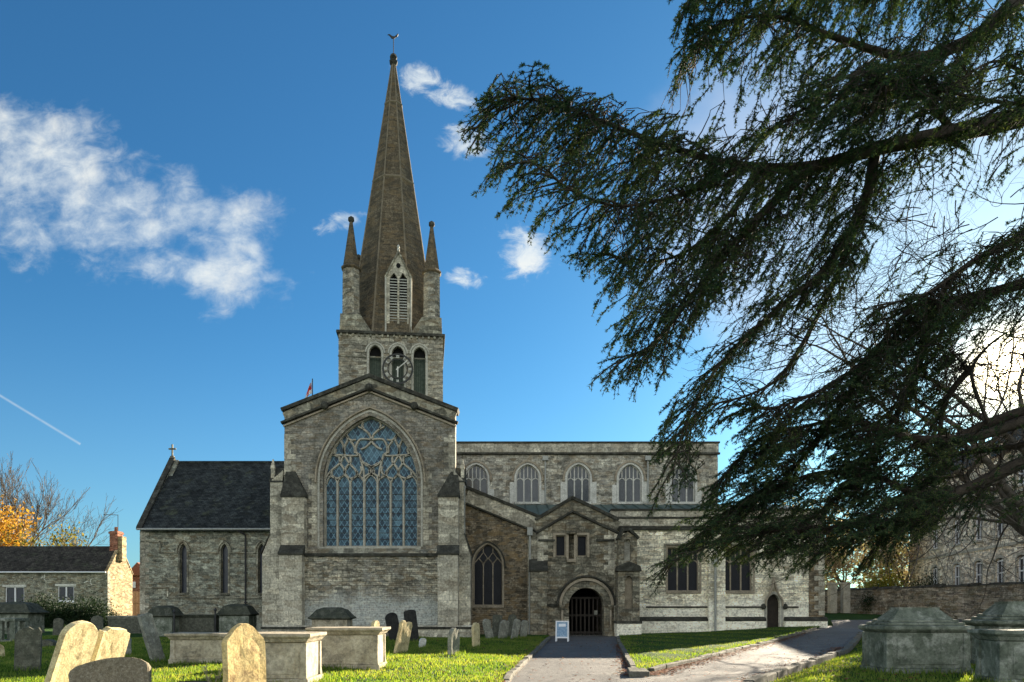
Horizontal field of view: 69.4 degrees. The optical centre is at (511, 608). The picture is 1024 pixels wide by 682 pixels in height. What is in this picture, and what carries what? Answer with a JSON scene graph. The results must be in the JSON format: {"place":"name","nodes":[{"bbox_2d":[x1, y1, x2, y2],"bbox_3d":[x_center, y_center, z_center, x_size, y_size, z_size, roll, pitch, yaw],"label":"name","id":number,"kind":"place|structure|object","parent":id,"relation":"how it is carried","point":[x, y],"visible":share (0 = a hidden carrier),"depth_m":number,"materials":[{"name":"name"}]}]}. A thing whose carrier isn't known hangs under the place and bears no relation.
{"place":"outdoors","nodes":[
{"label":"outdoors","id":0,"kind":"place"},
{"bbox_2d":[0,625,1000,681],"bbox_3d":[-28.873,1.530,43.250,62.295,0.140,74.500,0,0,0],"label":"lawn","id":1,"kind":"structure","parent":0,"point":[49,630],"depth_m":20.02,"materials":[{"name":"plant"}]},
{"bbox_2d":[0,645,4,656],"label":"headstone","id":2,"kind":"object","parent":1,"relation":"on","point":[2,650],"visible":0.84,"depth_m":24.10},
{"bbox_2d":[0,618,28,641],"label":"table tomb","id":3,"kind":"object","parent":1,"relation":"on","point":[12,627],"visible":0.74,"depth_m":34.98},
{"bbox_2d":[0,602,48,633],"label":"chest tomb","id":4,"kind":"object","parent":1,"relation":"on","point":[34,613],"visible":0.62,"depth_m":45.14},
{"bbox_2d":[15,627,41,670],"bbox_3d":[-12.033,1.198,18.405,0.574,1.494,0.178,1,0,-22],"label":"headstone","id":5,"kind":"object","parent":1,"relation":"on","point":[28,646],"visible":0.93,"depth_m":18.34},
{"bbox_2d":[11,587,76,627],"bbox_3d":[-37.604,-0.120,60.103,6.458,3.707,4.875,0,0,0],"label":"shrub","id":6,"kind":"object","parent":1,"relation":"on","point":[47,618],"visible":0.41,"depth_m":59.43,"materials":[{"name":"green plant"}]},
{"bbox_2d":[42,639,56,646],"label":"headstone","id":7,"kind":"object","parent":1,"relation":"on","point":[45,642],"visible":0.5,"depth_m":30.30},
{"bbox_2d":[52,618,63,634],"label":"headstone","id":8,"kind":"object","parent":1,"relation":"on","point":[58,625],"visible":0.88,"depth_m":40.95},
{"bbox_2d":[44,621,98,681],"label":"headstone","id":9,"kind":"object","parent":1,"relation":"on","point":[75,645],"visible":0.96,"depth_m":13.96,"materials":[{"name":"stone"}]},
{"bbox_2d":[46,591,122,624],"bbox_3d":[-34.755,0.029,59.999,6.201,3.411,4.180,0,0,18],"label":"shrub","id":10,"kind":"object","parent":1,"relation":"on","point":[88,612],"visible":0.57,"depth_m":59.56,"materials":[{"name":"green plant"}]},
{"bbox_2d":[91,616,102,629],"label":"headstone","id":11,"kind":"object","parent":1,"relation":"on","point":[97,621],"visible":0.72,"depth_m":34.96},
{"bbox_2d":[70,658,151,681],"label":"headstone","id":12,"kind":"object","parent":1,"relation":"on","point":[123,670],"visible":1,"depth_m":13.03,"materials":[{"name":"stone"}]},
{"bbox_2d":[90,627,131,661],"bbox_3d":[-8.297,1.131,15.094,0.144,1.582,0.806,19,2,14],"label":"headstone","id":13,"kind":"object","parent":1,"relation":"on","point":[112,642],"visible":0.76,"depth_m":14.97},
{"bbox_2d":[101,608,127,627],"bbox_3d":[-30.634,0.809,56.978,2.759,1.762,2.398,0,0,0],"label":"shrub","id":14,"kind":"object","parent":1,"relation":"on","point":[105,622],"visible":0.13,"depth_m":56.83,"materials":[{"name":"green plant"}]},
{"bbox_2d":[106,616,140,632],"bbox_3d":[-24.115,1.133,46.601,2.214,1.409,1.402,0,0,0],"label":"chest tomb","id":15,"kind":"object","parent":1,"relation":"on","point":[130,624],"visible":0.52,"depth_m":45.99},
{"bbox_2d":[126,638,131,654],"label":"headstone","id":16,"kind":"object","parent":1,"relation":"on","point":[129,648],"visible":0.16,"depth_m":23.47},
{"bbox_2d":[137,613,164,661],"bbox_3d":[-10.259,1.018,21.143,0.162,1.833,0.419,-10,7,30],"label":"headstone","id":17,"kind":"object","parent":1,"relation":"on","point":[149,632],"visible":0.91,"depth_m":21.05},
{"bbox_2d":[147,605,183,635],"bbox_3d":[-19.981,0.810,42.600,1.692,2.006,1.520,0,0,0],"label":"chest tomb","id":18,"kind":"object","parent":1,"relation":"on","point":[163,616],"visible":0.52,"depth_m":41.99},
{"bbox_2d":[172,609,175,632],"bbox_3d":[-18.957,0.853,41.500,0.166,1.650,0.166,0,0,0],"label":"iron post","id":19,"kind":"object","parent":1,"relation":"on","point":[173,611],"visible":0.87,"depth_m":41.46,"materials":[{"name":"metal"}]},
{"bbox_2d":[164,632,228,663],"bbox_3d":[-8.605,1.225,21.100,2.087,1.102,1.266,0,0,0],"label":"chest tomb","id":20,"kind":"object","parent":1,"relation":"on","point":[195,646],"visible":0.55,"depth_m":20.59,"materials":[{"name":"stone"}]},
{"bbox_2d":[179,614,218,631],"bbox_3d":[-18.367,1.047,43.500,2.246,1.437,1.175,0,0,0],"label":"chest tomb","id":21,"kind":"object","parent":1,"relation":"on","point":[196,622],"visible":0.52,"depth_m":42.99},
{"bbox_2d":[201,664,222,681],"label":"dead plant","id":22,"kind":"object","parent":1,"relation":"on","point":[208,678],"visible":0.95,"depth_m":13.57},
{"bbox_2d":[214,608,216,631],"bbox_3d":[-16.649,0.769,41.500,0.166,1.650,0.166,0,0,0],"label":"iron post","id":23,"kind":"object","parent":1,"relation":"on","point":[215,609],"visible":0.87,"depth_m":41.46,"materials":[{"name":"metal"}]},
{"bbox_2d":[216,604,258,631],"bbox_3d":[-15.781,0.736,42.600,1.940,2.036,1.440,0,0,0],"label":"chest tomb","id":24,"kind":"object","parent":1,"relation":"on","point":[231,616],"visible":0.65,"depth_m":41.99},
{"bbox_2d":[221,624,265,681],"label":"headstone","id":25,"kind":"object","parent":1,"relation":"on","point":[243,652],"visible":1,"depth_m":12.54,"materials":[{"name":"stone"}]},
{"bbox_2d":[219,632,326,681],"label":"chest tomb","id":26,"kind":"object","parent":1,"relation":"on","point":[294,656],"visible":0.62,"depth_m":14.89,"materials":[{"name":"stone"}]},
{"bbox_2d":[308,607,355,626],"bbox_3d":[-9.006,0.860,37.100,2.085,1.876,1.520,0,0,0],"label":"chest tomb","id":27,"kind":"object","parent":1,"relation":"on","point":[332,617],"visible":0.48,"depth_m":36.49,"materials":[{"name":"stone"}]},
{"bbox_2d":[305,626,390,669],"bbox_3d":[-4.235,1.129,19.251,1.962,1.313,1.366,0,0,0],"label":"chest tomb","id":28,"kind":"object","parent":1,"relation":"on","point":[359,647],"visible":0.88,"depth_m":18.69,"materials":[{"name":"stone"}]},
{"bbox_2d":[371,620,379,626],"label":"headstone","id":29,"kind":"object","parent":1,"relation":"on","point":[375,623],"visible":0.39,"depth_m":24.10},
{"bbox_2d":[385,613,398,639],"bbox_3d":[-5.800,1.078,36.416,0.640,1.833,0.133,-15,10,-24],"label":"headstone","id":30,"kind":"object","parent":1,"relation":"on","point":[391,620],"visible":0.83,"depth_m":36.31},
{"bbox_2d":[393,620,412,653],"bbox_3d":[-3.775,1.179,25.435,0.136,1.554,0.631,8,-6,31],"label":"headstone","id":31,"kind":"object","parent":1,"relation":"on","point":[403,636],"visible":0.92,"depth_m":25.36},
{"bbox_2d":[403,610,418,640],"bbox_3d":[-4.738,0.998,34.956,0.614,1.925,0.137,-7,5,-20],"label":"headstone","id":32,"kind":"object","parent":1,"relation":"on","point":[410,616],"visible":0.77,"depth_m":34.92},
{"bbox_2d":[419,638,425,646],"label":"headstone","id":33,"kind":"object","parent":1,"relation":"on","point":[422,641],"visible":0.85,"depth_m":29.46,"materials":[{"name":"stone"}]},
{"bbox_2d":[447,628,459,655],"bbox_3d":[-1.868,1.251,23.608,0.186,1.286,0.439,0,-2,32],"label":"headstone","id":34,"kind":"object","parent":1,"relation":"on","point":[453,640],"visible":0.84,"depth_m":23.49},
{"bbox_2d":[471,623,479,646],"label":"headstone","id":35,"kind":"object","parent":1,"relation":"on","point":[475,628],"visible":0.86,"depth_m":29.87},
{"bbox_2d":[482,619,493,638],"bbox_3d":[-1.167,1.218,37.145,0.456,1.452,0.138,-19,13,-33],"label":"headstone","id":36,"kind":"object","parent":1,"relation":"on","point":[488,630],"visible":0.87,"depth_m":37.04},
{"bbox_2d":[492,615,501,636],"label":"headstone","id":37,"kind":"object","parent":1,"relation":"on","point":[497,619],"visible":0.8,"depth_m":39.32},
{"bbox_2d":[498,620,508,638],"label":"headstone","id":38,"kind":"object","parent":1,"relation":"on","point":[503,628],"visible":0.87,"depth_m":37.76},
{"bbox_2d":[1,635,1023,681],"bbox_3d":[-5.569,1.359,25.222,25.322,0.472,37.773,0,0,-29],"label":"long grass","id":39,"kind":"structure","parent":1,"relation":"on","point":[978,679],"depth_m":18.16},
{"bbox_2d":[508,615,516,636],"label":"headstone","id":40,"kind":"object","parent":1,"relation":"on","point":[511,618],"visible":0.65,"depth_m":38.95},
{"bbox_2d":[510,619,520,638],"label":"headstone","id":41,"kind":"object","parent":1,"relation":"on","point":[516,627],"visible":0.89,"depth_m":37.59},
{"bbox_2d":[520,620,527,636],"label":"headstone","id":42,"kind":"object","parent":1,"relation":"on","point":[524,628],"visible":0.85,"depth_m":39.24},
{"bbox_2d":[0,0,1023,588],"label":"sky","id":43,"kind":"structure","parent":0,"point":[181,181],"materials":[{"name":"blue"}]},
{"bbox_2d":[511,626,862,681],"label":"path","id":44,"kind":"structure","parent":0,"point":[538,668],"depth_m":22.89,"materials":[{"name":"asphalt"}]},
{"bbox_2d":[555,621,568,641],"bbox_3d":[2.463,1.088,36.200,0.640,1.000,0.590,0,0,8],"label":"sandwich board","id":45,"kind":"object","parent":44,"relation":"on","point":[562,629],"visible":1,"depth_m":36.05,"materials":[{"name":"white paint"}]},
{"bbox_2d":[164,633,973,681],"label":"leaf litter","id":46,"kind":"object","parent":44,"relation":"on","point":[622,658],"visible":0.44,"depth_m":21.61,"materials":[{"name":"plant"}]},
{"bbox_2d":[620,626,820,669],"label":"lawn","id":47,"kind":"structure","parent":0,"point":[722,632],"depth_m":33.97,"materials":[{"name":"plant"}]},
{"bbox_2d":[776,639,974,681],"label":"bank","id":48,"kind":"structure","parent":0,"point":[855,650],"depth_m":14.76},
{"bbox_2d":[456,0,1023,595],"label":"cedar tree","id":49,"kind":"object","parent":48,"relation":"on","point":[868,96],"visible":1,"depth_m":15.27,"materials":[{"name":"green plant"}]},
{"bbox_2d":[858,607,974,673],"bbox_3d":[8.432,0.777,15.500,1.833,1.614,1.160,0,0,0],"label":"chest tomb","id":50,"kind":"object","parent":48,"relation":"on","point":[914,639],"visible":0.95,"depth_m":15.00,"materials":[{"name":"stone"}]},
{"bbox_2d":[962,601,1023,663],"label":"chest tomb","id":51,"kind":"object","parent":48,"relation":"on","point":[1003,615],"visible":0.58,"depth_m":16.81,"materials":[{"name":"stone"}]},
{"bbox_2d":[967,629,1023,681],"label":"chest tomb","id":52,"kind":"object","parent":48,"relation":"on","point":[999,653],"visible":1,"depth_m":12.71,"materials":[{"name":"stone"}]},
{"bbox_2d":[825,613,965,625],"bbox_3d":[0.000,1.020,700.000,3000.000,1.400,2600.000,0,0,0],"label":"ground","id":53,"kind":"structure","parent":0,"point":[842,616],"depth_m":54.48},
{"bbox_2d":[0,494,41,545],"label":"autumn tree","id":54,"kind":"object","parent":53,"relation":"on","point":[5,521],"visible":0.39,"depth_m":93.58,"materials":[{"name":"orange plant"}]},
{"bbox_2d":[0,452,89,545],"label":"bare tree","id":55,"kind":"object","parent":53,"relation":"on","point":[37,512],"visible":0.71,"depth_m":101.86,"materials":[{"name":"brown plant"}]},
{"bbox_2d":[0,514,92,545],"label":"thinning tree","id":56,"kind":"object","parent":53,"relation":"on","point":[62,540],"visible":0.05,"depth_m":89.17,"materials":[{"name":"yellow plant"}]},
{"bbox_2d":[0,514,132,618],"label":"cottage","id":57,"kind":"structure","parent":53,"relation":"on","point":[76,571],"depth_m":78.33,"materials":[{"name":"stone"}]},
{"bbox_2d":[2,585,25,601],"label":"window","id":58,"kind":"structure","parent":57,"relation":"in","point":[15,592],"depth_m":78.17,"materials":[{"name":"glass"}]},
{"bbox_2d":[55,584,75,601],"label":"window","id":59,"kind":"structure","parent":57,"relation":"in","point":[63,589],"depth_m":78.17,"materials":[{"name":"white paint"}]},
{"bbox_2d":[37,491,122,545],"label":"bare tree","id":60,"kind":"object","parent":53,"relation":"on","point":[95,533],"visible":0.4,"depth_m":112.62,"materials":[{"name":"brown plant"}]},
{"bbox_2d":[131,562,139,591],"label":"brick house","id":61,"kind":"structure","parent":53,"relation":"on","point":[135,568],"depth_m":111.95,"materials":[{"name":"red brick"}]},
{"bbox_2d":[132,591,139,615],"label":"timber fence","id":62,"kind":"object","parent":53,"relation":"on","point":[135,603],"visible":0.24,"depth_m":88.00,"materials":[{"name":"brown wood"}]},
{"bbox_2d":[136,33,827,637],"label":"church","id":63,"kind":"structure","parent":53,"relation":"on","point":[378,493],"depth_m":44.80,"materials":[{"name":"stone"}]},
{"bbox_2d":[175,540,190,594],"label":"window","id":64,"kind":"structure","parent":63,"relation":"in","point":[185,551],"depth_m":49.99,"materials":[{"name":"grey glass"}]},
{"bbox_2d":[216,540,231,594],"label":"window","id":65,"kind":"structure","parent":63,"relation":"in","point":[226,550],"depth_m":50.00,"materials":[{"name":"grey glass"}]},
{"bbox_2d":[253,540,264,594],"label":"window","id":66,"kind":"structure","parent":63,"relation":"in","point":[260,542],"depth_m":49.97,"materials":[{"name":"grey glass"}]},
{"bbox_2d":[305,379,312,397],"bbox_3d":[-12.655,-13.174,45.999,0.546,2.286,0.164,0,0,0],"label":"flag","id":67,"kind":"object","parent":63,"relation":"attached to","point":[310,390],"visible":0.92,"depth_m":45.97,"materials":[{"name":"fabric"}]},
{"bbox_2d":[308,407,431,547],"bbox_3d":[-7.860,-7.278,41.185,6.840,7.867,0.630,0,0,0],"label":"great window","id":68,"kind":"structure","parent":63,"relation":"in","point":[370,479],"depth_m":41.47,"materials":[{"name":"glass"}]},
{"bbox_2d":[465,460,492,494],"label":"window","id":69,"kind":"structure","parent":63,"relation":"in","point":[478,478],"depth_m":52.25,"materials":[{"name":"glass"}]},
{"bbox_2d":[471,541,506,607],"bbox_3d":[-1.432,-2.063,44.135,2.258,3.989,0.510,0,0,0],"label":"window","id":70,"kind":"structure","parent":63,"relation":"in","point":[489,565],"depth_m":44.33,"materials":[{"name":"glass"}]},
{"bbox_2d":[511,460,543,503],"bbox_3d":[1.108,-8.912,52.113,2.305,3.088,0.465,0,0,0],"label":"window","id":71,"kind":"structure","parent":63,"relation":"in","point":[527,482],"depth_m":52.26,"materials":[{"name":"glass"}]},
{"bbox_2d":[553,533,566,556],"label":"window","id":72,"kind":"structure","parent":63,"relation":"in","point":[559,543],"depth_m":43.80,"materials":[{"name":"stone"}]},
{"bbox_2d":[562,460,594,503],"bbox_3d":[4.677,-8.912,52.113,2.305,3.088,0.465,0,0,0],"label":"window","id":73,"kind":"structure","parent":63,"relation":"in","point":[578,482],"depth_m":52.24,"materials":[{"name":"glass"}]},
{"bbox_2d":[576,533,588,556],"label":"window","id":74,"kind":"structure","parent":63,"relation":"in","point":[582,539],"depth_m":43.80,"materials":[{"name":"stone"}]},
{"bbox_2d":[556,575,615,635],"bbox_3d":[4.376,-0.165,43.863,3.549,3.631,1.295,0,0,0],"label":"doorway","id":75,"kind":"structure","parent":63,"relation":"in","point":[594,612],"depth_m":43.52,"materials":[{"name":"stone"}]},
{"bbox_2d":[614,460,646,503],"bbox_3d":[8.308,-8.912,52.113,2.305,3.088,0.465,0,0,0],"label":"window","id":76,"kind":"structure","parent":63,"relation":"in","point":[628,478],"depth_m":52.29,"materials":[{"name":"glass"}]},
{"bbox_2d":[664,544,702,593],"bbox_3d":[10.438,-2.446,45.135,2.397,3.043,0.510,0,0,0],"label":"window","id":77,"kind":"structure","parent":63,"relation":"in","point":[677,581],"depth_m":45.33,"materials":[{"name":"glass"}]},
{"bbox_2d":[668,460,699,503],"bbox_3d":[12.062,-8.912,52.113,2.305,3.088,0.465,0,0,0],"label":"window","id":78,"kind":"structure","parent":63,"relation":"in","point":[687,495],"depth_m":52.29,"materials":[{"name":"glass"}]},
{"bbox_2d":[718,544,756,593],"bbox_3d":[13.686,-2.446,45.135,2.397,3.043,0.510,0,0,0],"label":"window","id":79,"kind":"structure","parent":63,"relation":"in","point":[736,582],"depth_m":45.33,"materials":[{"name":"glass"}]},
{"bbox_2d":[761,577,787,627],"bbox_3d":[15.916,-0.298,45.077,1.615,3.396,0.686,0,0,0],"label":"side door","id":80,"kind":"structure","parent":63,"relation":"in","point":[770,606],"depth_m":45.35,"materials":[{"name":"grey wood"}]},
{"bbox_2d":[627,667,649,676],"bbox_3d":[3.060,1.585,17.915,0.524,0.249,1.300,0,0,8],"label":"corner stone","id":81,"kind":"object","parent":53,"relation":"on","point":[636,672],"visible":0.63,"depth_m":17.38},
{"bbox_2d":[648,664,665,671],"bbox_3d":[3.752,1.612,19.087,0.165,0.279,1.092,2,2,28],"label":"kerb stone","id":82,"kind":"object","parent":53,"relation":"on","point":[658,667],"visible":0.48,"depth_m":18.95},
{"bbox_2d":[666,662,678,668],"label":"kerb stone","id":83,"kind":"object","parent":53,"relation":"on","point":[669,665],"visible":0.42,"depth_m":20.00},
{"bbox_2d":[675,659,690,665],"bbox_3d":[4.889,1.615,21.176,0.168,0.281,1.276,-1,-1,29],"label":"kerb stone","id":84,"kind":"object","parent":53,"relation":"on","point":[686,661],"visible":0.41,"depth_m":21.11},
{"bbox_2d":[698,653,711,659],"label":"kerb stone","id":85,"kind":"object","parent":53,"relation":"on","point":[707,655],"visible":0.46,"depth_m":23.55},
{"bbox_2d":[743,674,766,681],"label":"kerb stone","id":86,"kind":"object","parent":53,"relation":"on","point":[759,678],"visible":1,"depth_m":14.39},
{"bbox_2d":[764,672,776,681],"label":"kerb stone","id":87,"kind":"object","parent":53,"relation":"on","point":[771,676],"visible":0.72,"depth_m":15.44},
{"bbox_2d":[769,667,787,678],"bbox_3d":[5.888,1.544,16.358,0.204,0.425,1.111,1,1,31],"label":"kerb stone","id":88,"kind":"object","parent":53,"relation":"on","point":[781,671],"visible":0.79,"depth_m":16.28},
{"bbox_2d":[786,665,799,674],"bbox_3d":[6.524,1.552,17.381,0.209,0.401,1.236,3,2,33],"label":"kerb stone","id":89,"kind":"object","parent":53,"relation":"on","point":[792,669],"visible":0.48,"depth_m":17.37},
{"bbox_2d":[791,661,807,670],"bbox_3d":[7.146,1.544,18.385,0.205,0.424,1.062,3,1,32],"label":"kerb stone","id":90,"kind":"object","parent":53,"relation":"on","point":[803,665],"visible":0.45,"depth_m":18.28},
{"bbox_2d":[803,659,815,667],"bbox_3d":[7.741,1.556,19.344,0.209,0.398,1.138,1,0,32],"label":"kerb stone","id":91,"kind":"object","parent":53,"relation":"on","point":[811,662],"visible":0.36,"depth_m":19.23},
{"bbox_2d":[809,656,824,664],"bbox_3d":[8.407,1.546,20.407,0.207,0.413,1.316,3,1,33],"label":"kerb stone","id":92,"kind":"object","parent":53,"relation":"on","point":[819,659],"visible":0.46,"depth_m":20.21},
{"bbox_2d":[821,654,832,660],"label":"kerb stone","id":93,"kind":"object","parent":53,"relation":"on","point":[828,656],"visible":0.34,"depth_m":21.55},
{"bbox_2d":[826,582,837,612],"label":"gate pier","id":94,"kind":"structure","parent":53,"relation":"on","point":[832,599],"depth_m":57.73,"materials":[{"name":"stone"}]},
{"bbox_2d":[793,497,873,587],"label":"autumn tree","id":95,"kind":"object","parent":53,"relation":"on","point":[831,577],"visible":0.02,"depth_m":72.81,"materials":[{"name":"yellow plant"}]},
{"bbox_2d":[839,582,851,612],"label":"gate pier","id":96,"kind":"structure","parent":53,"relation":"on","point":[845,599],"depth_m":57.73,"materials":[{"name":"stone"}]},
{"bbox_2d":[818,503,908,588],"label":"autumn tree","id":97,"kind":"object","parent":53,"relation":"on","point":[845,569],"visible":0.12,"depth_m":72.93,"materials":[{"name":"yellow plant"}]},
{"bbox_2d":[855,580,887,610],"bbox_3d":[28.414,-0.951,57.900,3.394,2.568,2.381,0,0,0],"label":"shrub","id":98,"kind":"object","parent":53,"relation":"on","point":[865,600],"visible":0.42,"depth_m":57.65,"materials":[{"name":"green plant"}]},
{"bbox_2d":[855,559,915,587],"bbox_3d":[32.353,-2.192,64.018,5.429,5.055,4.393,0,0,0],"label":"golden shrub","id":99,"kind":"object","parent":53,"relation":"on","point":[885,582],"visible":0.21,"depth_m":64.08,"materials":[{"name":"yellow plant"}]},
{"bbox_2d":[850,505,925,586],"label":"autumn tree","id":100,"kind":"object","parent":53,"relation":"on","point":[907,557],"visible":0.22,"depth_m":70.58,"materials":[{"name":"yellow plant"}]},
{"bbox_2d":[761,225,1023,618],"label":"bare tree","id":101,"kind":"object","parent":53,"relation":"on","point":[1005,490],"visible":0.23,"depth_m":35.91,"materials":[{"name":"brown plant"}]},
{"bbox_2d":[825,582,1023,619],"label":"boundary wall","id":102,"kind":"structure","parent":53,"relation":"on","point":[958,601],"depth_m":52.53,"materials":[{"name":"stone"}]},
{"bbox_2d":[909,566,944,585],"bbox_3d":[33.811,-1.608,59.858,3.302,3.738,2.940,0,0,-20],"label":"shrub","id":103,"kind":"object","parent":53,"relation":"on","point":[931,582],"visible":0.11,"depth_m":59.83,"materials":[{"name":"green plant"}]},
{"bbox_2d":[910,429,1023,585],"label":"stone house","id":104,"kind":"structure","parent":53,"relation":"on","point":[980,548],"depth_m":58.02,"materials":[{"name":"stone"}]},
{"bbox_2d":[931,564,937,583],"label":"window","id":105,"kind":"structure","parent":104,"relation":"in","point":[936,574],"depth_m":65.63,"materials":[{"name":"white paint"}]},
{"bbox_2d":[930,529,938,550],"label":"window","id":106,"kind":"structure","parent":104,"relation":"in","point":[936,548],"depth_m":65.64,"materials":[{"name":"white paint"}]},
{"bbox_2d":[951,518,960,546],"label":"window","id":107,"kind":"structure","parent":104,"relation":"in","point":[959,541],"depth_m":61.38,"materials":[{"name":"white paint"}]},
{"bbox_2d":[952,561,960,584],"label":"window","id":108,"kind":"structure","parent":104,"relation":"in","point":[957,571],"depth_m":61.38,"materials":[{"name":"glass"}]},
{"bbox_2d":[972,512,982,542],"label":"window","id":109,"kind":"structure","parent":104,"relation":"in","point":[981,532],"depth_m":57.47,"materials":[{"name":"glass"}]},
{"bbox_2d":[973,558,982,583],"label":"window","id":110,"kind":"structure","parent":104,"relation":"in","point":[978,575],"depth_m":57.61,"materials":[{"name":"glass"}]},
{"bbox_2d":[994,555,1004,581],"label":"window","id":111,"kind":"structure","parent":104,"relation":"in","point":[1000,575],"depth_m":54.41,"materials":[{"name":"glass"}]},
{"bbox_2d":[994,504,1004,538],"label":"window","id":112,"kind":"structure","parent":104,"relation":"in","point":[1001,525],"depth_m":54.41,"materials":[{"name":"white paint"}]},
{"bbox_2d":[1015,552,1023,581],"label":"window","id":113,"kind":"structure","parent":104,"relation":"in","point":[1021,561],"depth_m":51.55,"materials":[{"name":"glass"}]},
{"bbox_2d":[1015,470,1023,486],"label":"window","id":114,"kind":"structure","parent":104,"relation":"in","point":[1020,484],"depth_m":51.51,"materials":[{"name":"white paint"}]},
{"bbox_2d":[831,619,961,627],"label":"side path","id":115,"kind":"structure","parent":0,"point":[846,623],"depth_m":47.69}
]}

